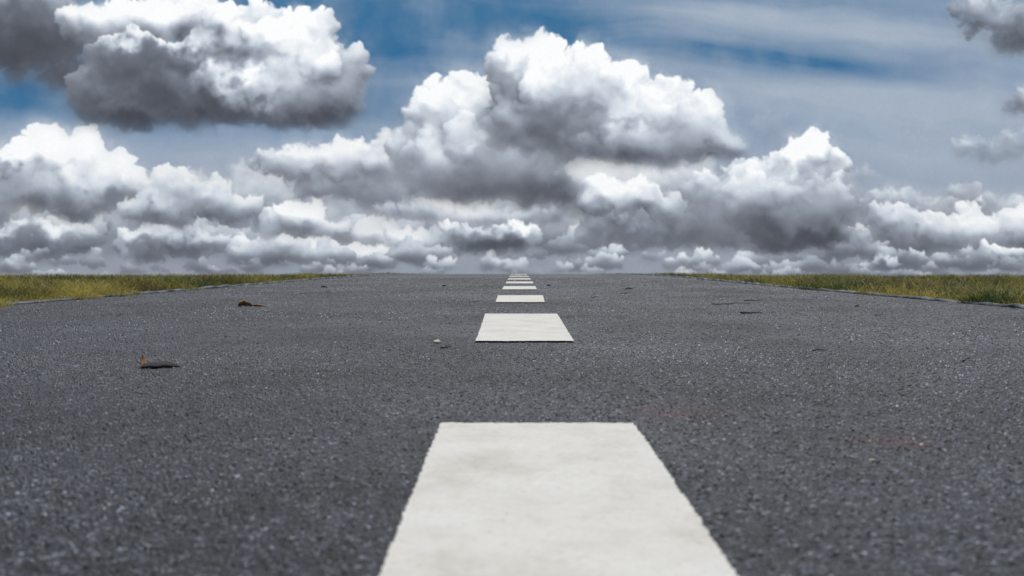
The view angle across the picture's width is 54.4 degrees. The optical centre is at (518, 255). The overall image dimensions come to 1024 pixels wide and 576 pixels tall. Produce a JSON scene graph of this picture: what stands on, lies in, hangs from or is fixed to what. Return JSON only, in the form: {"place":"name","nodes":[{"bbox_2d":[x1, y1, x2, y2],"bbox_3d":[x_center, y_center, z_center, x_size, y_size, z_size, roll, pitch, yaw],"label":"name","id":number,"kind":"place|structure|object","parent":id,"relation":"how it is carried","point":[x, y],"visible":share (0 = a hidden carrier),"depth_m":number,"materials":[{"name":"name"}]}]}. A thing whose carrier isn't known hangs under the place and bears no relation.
{"place":"outdoors","nodes":[
{"label":"outdoors","id":0,"kind":"place"},
{"bbox_2d":[0,271,1023,308],"bbox_3d":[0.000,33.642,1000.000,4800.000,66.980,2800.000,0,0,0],"label":"ground","id":1,"kind":"structure","parent":0,"point":[891,278],"depth_m":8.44,"materials":[{"name":"green plant"}]},
{"bbox_2d":[5,273,420,304],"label":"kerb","id":2,"kind":"structure","parent":1,"relation":"on","point":[109,295],"depth_m":4.01,"materials":[{"name":"concrete"}]},
{"bbox_2d":[609,273,1023,308],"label":"kerb","id":3,"kind":"structure","parent":1,"relation":"on","point":[1016,305],"depth_m":3.51,"materials":[{"name":"concrete"}]},
{"bbox_2d":[976,283,1022,302],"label":"dry grass tuft","id":4,"kind":"object","parent":1,"relation":"on","point":[1003,291],"visible":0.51,"depth_m":2.89,"materials":[{"name":"green plant"}]},
{"bbox_2d":[0,0,1023,277],"bbox_3d":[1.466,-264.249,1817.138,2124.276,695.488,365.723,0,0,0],"label":"sky","id":5,"kind":"structure","parent":0,"point":[508,136],"depth_m":1916.89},
{"bbox_2d":[0,274,1023,575],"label":"road","id":6,"kind":"structure","parent":0,"point":[768,432],"depth_m":0.89,"materials":[{"name":"grey asphalt"}]},
{"bbox_2d":[140,354,179,367],"bbox_3d":[-0.451,0.132,1.254,0.048,0.017,0.040,0,0,-3],"label":"dry leaf","id":7,"kind":"object","parent":6,"relation":"on","point":[145,364],"visible":1,"depth_m":1.25,"materials":[{"name":"brown plant"}]},
{"bbox_2d":[238,300,252,305],"bbox_3d":[-0.758,0.132,2.764,0.043,0.018,0.032,0,0,2],"label":"dry leaf","id":8,"kind":"object","parent":6,"relation":"on","point":[243,303],"visible":0.99,"depth_m":2.76,"materials":[{"name":"brown plant"}]},
{"bbox_2d":[503,286,535,288],"bbox_3d":[0.003,0.137,4.315,0.145,0.001,0.432,0,0,0],"label":"lane marking","id":9,"kind":"object","parent":6,"relation":"on","point":[519,287],"visible":1,"depth_m":4.33,"materials":[{"name":"white paint"}]},
{"bbox_2d":[506,281,532,282],"bbox_3d":[0.004,0.137,5.170,0.144,0.001,0.385,0,0,0],"label":"lane marking","id":10,"kind":"object","parent":6,"relation":"on","point":[519,281],"visible":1,"depth_m":5.25,"materials":[{"name":"white paint"}]},
{"bbox_2d":[508,278,530,279],"bbox_3d":[0.004,0.139,6.049,0.141,0.001,0.403,0,0,0],"label":"lane marking","id":11,"kind":"object","parent":6,"relation":"on","point":[519,279],"visible":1,"depth_m":5.86,"materials":[{"name":"white paint"}]},
{"bbox_2d":[496,295,544,301],"bbox_3d":[0.006,0.137,3.223,0.160,0.001,0.518,0,0,0],"label":"lane marking","id":12,"kind":"object","parent":6,"relation":"on","point":[520,298],"visible":1,"depth_m":3.21,"materials":[{"name":"white paint"}]},
{"bbox_2d":[475,314,573,340],"bbox_3d":[0.006,0.137,1.988,0.173,0.001,0.766,0,0,0],"label":"lane marking","id":13,"kind":"object","parent":6,"relation":"on","point":[522,327],"visible":1,"depth_m":1.88,"materials":[{"name":"white paint"}]},
{"bbox_2d":[379,422,736,575],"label":"lane marking","id":14,"kind":"object","parent":6,"relation":"on","point":[551,499],"visible":1,"depth_m":0.54,"materials":[{"name":"white paint"}]},
{"bbox_2d":[740,312,761,313],"bbox_3d":[0.561,0.137,2.402,0.052,0.005,0.006,0,0,3],"label":"twig","id":15,"kind":"object","parent":6,"relation":"on","point":[749,312],"visible":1,"depth_m":2.40,"materials":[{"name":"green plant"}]}
]}

